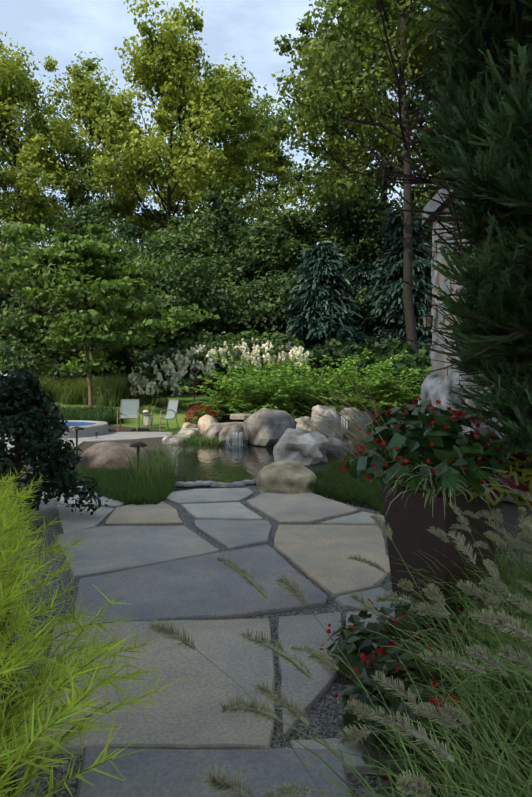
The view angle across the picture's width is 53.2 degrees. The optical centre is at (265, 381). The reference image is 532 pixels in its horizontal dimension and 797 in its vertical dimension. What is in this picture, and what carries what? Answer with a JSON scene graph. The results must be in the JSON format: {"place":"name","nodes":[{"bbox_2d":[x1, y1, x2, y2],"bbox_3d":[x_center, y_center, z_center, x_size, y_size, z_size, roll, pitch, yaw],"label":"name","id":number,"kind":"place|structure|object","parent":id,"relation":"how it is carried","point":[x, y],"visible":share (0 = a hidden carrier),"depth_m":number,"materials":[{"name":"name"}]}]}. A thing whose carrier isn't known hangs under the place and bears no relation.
{"place":"outdoors","nodes":[
{"label":"outdoors","id":0,"kind":"place"},
{"bbox_2d":[50,392,222,430],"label":"lawn","id":1,"kind":"structure","parent":0,"point":[182,410],"depth_m":22.94,"materials":[{"name":"green plant"}]},
{"bbox_2d":[34,372,166,406],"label":"ornamental grasses","id":2,"kind":"object","parent":1,"relation":"on","point":[111,391],"visible":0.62,"depth_m":25.21,"materials":[{"name":"green plant"}]},
{"bbox_2d":[0,221,219,407],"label":"tree","id":3,"kind":"object","parent":1,"relation":"on","point":[66,259],"depth_m":20.71,"materials":[{"name":"green plant"}]},
{"bbox_2d":[129,394,152,403],"bbox_3d":[-6.043,0.681,24.967,1.342,0.924,1.234,0,0,-24],"label":"shrub","id":4,"kind":"object","parent":1,"relation":"on","point":[147,398],"visible":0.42,"depth_m":24.68,"materials":[{"name":"green plant"}]},
{"bbox_2d":[191,366,198,412],"bbox_3d":[-2.947,0.328,21.987,0.323,1.959,0.340,0,0,1],"label":"garden torch","id":5,"kind":"object","parent":1,"relation":"on","point":[194,369],"visible":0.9,"depth_m":21.96,"materials":[{"name":"brown metal"}]},
{"bbox_2d":[189,373,229,396],"bbox_3d":[-2.118,0.394,22.973,2.515,1.516,2.222,0,0,1],"label":"shrub","id":6,"kind":"object","parent":1,"relation":"on","point":[200,381],"visible":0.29,"depth_m":22.43,"materials":[{"name":"green plant"}]},
{"bbox_2d":[140,403,154,424],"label":"potted grass","id":7,"kind":"object","parent":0,"point":[146,418],"depth_m":17.89,"materials":[{"name":"green ceramic"}]},
{"bbox_2d":[164,443,273,484],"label":"pond water","id":8,"kind":"structure","parent":0,"point":[220,463],"depth_m":10.58,"materials":[{"name":"green liquid"}]},
{"bbox_2d":[0,0,439,332],"label":"sky","id":9,"kind":"structure","parent":0,"point":[58,29],"materials":[{"name":"white"}]},
{"bbox_2d":[23,480,496,774],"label":"flagstone path","id":10,"kind":"structure","parent":0,"point":[189,582],"depth_m":3.79,"materials":[{"name":"grey stone"}]},
{"bbox_2d":[381,483,501,636],"bbox_3d":[1.143,1.147,3.486,0.540,0.920,0.540,0,0,-32],"label":"tall planter","id":11,"kind":"object","parent":10,"relation":"on","point":[412,521],"visible":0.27,"depth_m":3.30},
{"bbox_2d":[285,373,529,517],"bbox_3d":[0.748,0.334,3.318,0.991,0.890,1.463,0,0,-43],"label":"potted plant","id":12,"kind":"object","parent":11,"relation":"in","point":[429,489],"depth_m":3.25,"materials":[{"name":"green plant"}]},
{"bbox_2d":[457,442,531,510],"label":"coleus plant","id":13,"kind":"object","parent":11,"relation":"on","point":[523,483],"visible":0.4,"depth_m":3.15,"materials":[{"name":"green plant"}]},
{"bbox_2d":[0,369,531,796],"bbox_3d":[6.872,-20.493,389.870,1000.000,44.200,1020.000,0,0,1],"label":"ground","id":14,"kind":"structure","parent":0,"point":[510,508],"depth_m":6.99,"materials":[{"name":"soil"}]},
{"bbox_2d":[69,426,83,453],"bbox_3d":[-4.189,1.301,11.764,0.312,0.611,0.320,0,0,1],"label":"path light","id":15,"kind":"object","parent":14,"relation":"on","point":[76,428],"visible":1,"depth_m":11.74,"materials":[{"name":"brown metal"}]},
{"bbox_2d":[37,404,124,424],"bbox_3d":[-7.037,1.203,19.697,3.579,0.638,4.870,0,0,-21],"label":"hedge","id":16,"kind":"object","parent":14,"relation":"on","point":[108,415],"visible":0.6,"depth_m":18.92,"materials":[{"name":"green plant"}]},
{"bbox_2d":[0,432,171,453],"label":"patio","id":17,"kind":"structure","parent":14,"relation":"on","point":[113,436],"depth_m":14.93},
{"bbox_2d":[0,420,107,438],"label":"hot tub","id":18,"kind":"object","parent":17,"relation":"on","point":[91,428],"visible":0.44,"depth_m":15.43,"materials":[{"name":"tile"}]},
{"bbox_2d":[117,399,139,430],"bbox_3d":[-4.338,1.061,16.786,0.632,0.966,0.710,0,0,-7],"label":"patio chair","id":19,"kind":"object","parent":17,"relation":"on","point":[129,409],"visible":1,"depth_m":17.05,"materials":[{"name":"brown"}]},
{"bbox_2d":[150,399,178,431],"bbox_3d":[-3.201,1.061,16.753,0.710,0.966,0.632,0,0,-41],"label":"patio chair","id":20,"kind":"object","parent":17,"relation":"on","point":[171,409],"visible":0.96,"depth_m":16.86,"materials":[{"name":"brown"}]},
{"bbox_2d":[0,465,184,796],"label":"feathery shrub","id":21,"kind":"object","parent":14,"relation":"on","point":[11,661],"visible":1,"depth_m":1.70,"materials":[{"name":"green plant"}]},
{"bbox_2d":[14,254,250,373],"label":"woods foliage","id":22,"kind":"object","parent":14,"relation":"on","point":[215,334],"depth_m":66.44,"materials":[{"name":"green plant"}]},
{"bbox_2d":[129,441,146,472],"bbox_3d":[-2.061,1.289,8.572,0.273,0.636,0.280,0,0,1],"label":"path light","id":23,"kind":"object","parent":14,"relation":"on","point":[137,444],"depth_m":8.54,"materials":[{"name":"brown metal"}]},
{"bbox_2d":[89,434,199,499],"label":"ornamental grass","id":24,"kind":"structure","parent":14,"relation":"on","point":[165,468],"depth_m":8.47,"materials":[{"name":"green plant"}]},
{"bbox_2d":[138,410,153,428],"bbox_3d":[-3.862,1.220,17.100,0.480,0.610,0.480,0,0,1],"label":"side table","id":25,"kind":"object","parent":14,"relation":"on","point":[145,411],"visible":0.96,"depth_m":17.02,"materials":[{"name":"brown"}]},
{"bbox_2d":[165,427,224,444],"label":"lawn edge grass","id":26,"kind":"structure","parent":14,"relation":"on","point":[199,440],"depth_m":13.56,"materials":[{"name":"green plant"}]},
{"bbox_2d":[182,402,228,423],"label":"red flowers","id":27,"kind":"object","parent":14,"relation":"on","point":[223,418],"depth_m":18.36,"materials":[{"name":"red plant"}]},
{"bbox_2d":[76,747,350,796],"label":"step slab","id":28,"kind":"structure","parent":14,"relation":"on","point":[163,773],"depth_m":1.97,"materials":[{"name":"grey stone"}]},
{"bbox_2d":[171,479,255,487],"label":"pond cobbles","id":29,"kind":"object","parent":14,"relation":"on","point":[213,484],"visible":0.83,"depth_m":8.03,"materials":[{"name":"grey stone"}]},
{"bbox_2d":[0,183,431,396],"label":"understory","id":30,"kind":"object","parent":14,"relation":"on","point":[232,298],"depth_m":33.66,"materials":[{"name":"green plant"}]},
{"bbox_2d":[1,336,432,401],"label":"shrubs","id":31,"kind":"object","parent":14,"relation":"on","point":[414,361],"visible":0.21,"depth_m":26.17,"materials":[{"name":"green plant"}]},
{"bbox_2d":[132,329,305,397],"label":"flowering shrubs","id":32,"kind":"object","parent":14,"relation":"on","point":[214,341],"visible":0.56,"depth_m":24.34,"materials":[{"name":"green plant"}]},
{"bbox_2d":[128,337,308,397],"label":"white flowers","id":33,"kind":"object","parent":32,"relation":"attached to","point":[180,373],"visible":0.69,"depth_m":24.09,"materials":[{"name":"white plant"}]},
{"bbox_2d":[77,391,387,493],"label":"boulders","id":34,"kind":"object","parent":14,"relation":"on","point":[295,450],"visible":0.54,"depth_m":10.48,"materials":[{"name":"grey stone"}]},
{"bbox_2d":[0,0,470,401],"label":"forest","id":35,"kind":"object","parent":14,"relation":"on","point":[232,97],"depth_m":41.48,"materials":[{"name":"green plant"}]},
{"bbox_2d":[6,472,525,796],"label":"gravel bed","id":36,"kind":"object","parent":14,"relation":"on","point":[324,721],"visible":0.09,"depth_m":3.56,"materials":[{"name":"grey gravel"}]},
{"bbox_2d":[0,365,108,526],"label":"shrub","id":37,"kind":"object","parent":36,"relation":"on","point":[40,436],"depth_m":5.75,"materials":[{"name":"green plant"}]},
{"bbox_2d":[75,463,177,504],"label":"mondo grass","id":38,"kind":"structure","parent":36,"relation":"on","point":[127,491],"depth_m":7.58,"materials":[{"name":"green plant"}]},
{"bbox_2d":[225,415,349,447],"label":"waterfalls","id":39,"kind":"object","parent":14,"relation":"on","point":[236,438],"visible":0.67,"depth_m":13.14,"materials":[{"name":"liquid"}]},
{"bbox_2d":[176,348,431,427],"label":"green shrubs","id":40,"kind":"object","parent":14,"relation":"on","point":[233,387],"depth_m":18.11,"materials":[{"name":"green plant"}]},
{"bbox_2d":[268,241,373,388],"bbox_3d":[2.982,-3.245,29.693,6.829,9.010,6.296,0,0,1],"label":"weeping cedar","id":41,"kind":"object","parent":14,"relation":"on","point":[308,306],"depth_m":29.03,"materials":[{"name":"green plant"}]},
{"bbox_2d":[147,454,531,796],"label":"fountain grass","id":42,"kind":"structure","parent":14,"relation":"on","point":[504,615],"depth_m":1.70,"materials":[{"name":"green plant"}]},
{"bbox_2d":[309,450,395,515],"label":"mondo grass","id":43,"kind":"structure","parent":14,"relation":"on","point":[342,486],"depth_m":7.39,"materials":[{"name":"green plant"}]},
{"bbox_2d":[344,261,381,336],"bbox_3d":[6.236,-3.253,33.749,5.372,8.698,5.271,0,0,1],"label":"weeping cedar","id":44,"kind":"object","parent":14,"relation":"on","point":[359,276],"visible":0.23,"depth_m":33.16,"materials":[{"name":"green plant"}]},
{"bbox_2d":[382,415,409,451],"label":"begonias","id":45,"kind":"object","parent":14,"relation":"on","point":[397,421],"depth_m":17.49,"materials":[{"name":"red plant"}]},
{"bbox_2d":[359,207,432,380],"bbox_3d":[7.893,-4.501,30.521,6.448,11.119,6.682,0,0,1],"label":"weeping cedar","id":46,"kind":"object","parent":14,"relation":"on","point":[387,298],"depth_m":29.94,"materials":[{"name":"green plant"}]},
{"bbox_2d":[319,589,491,796],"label":"begonia","id":47,"kind":"object","parent":14,"relation":"on","point":[354,644],"depth_m":2.45,"materials":[{"name":"green plant"}]},
{"bbox_2d":[329,0,531,477],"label":"conifer tree","id":48,"kind":"object","parent":14,"relation":"on","point":[498,124],"depth_m":3.06,"materials":[{"name":"green plant"}]},
{"bbox_2d":[406,9,529,436],"bbox_3d":[2.673,-2.229,5.163,2.241,7.676,3.101,0,0,1],"label":"cryptomeria","id":49,"kind":"object","parent":14,"relation":"on","point":[451,319],"depth_m":5.76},
{"bbox_2d":[418,181,526,504],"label":"stone pillar","id":50,"kind":"structure","parent":14,"relation":"on","point":[436,385],"depth_m":7.87,"materials":[{"name":"grey stone"}]},
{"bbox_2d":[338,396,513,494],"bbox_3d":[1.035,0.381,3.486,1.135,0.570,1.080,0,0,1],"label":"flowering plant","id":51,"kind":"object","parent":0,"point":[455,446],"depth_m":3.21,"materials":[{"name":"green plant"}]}
]}

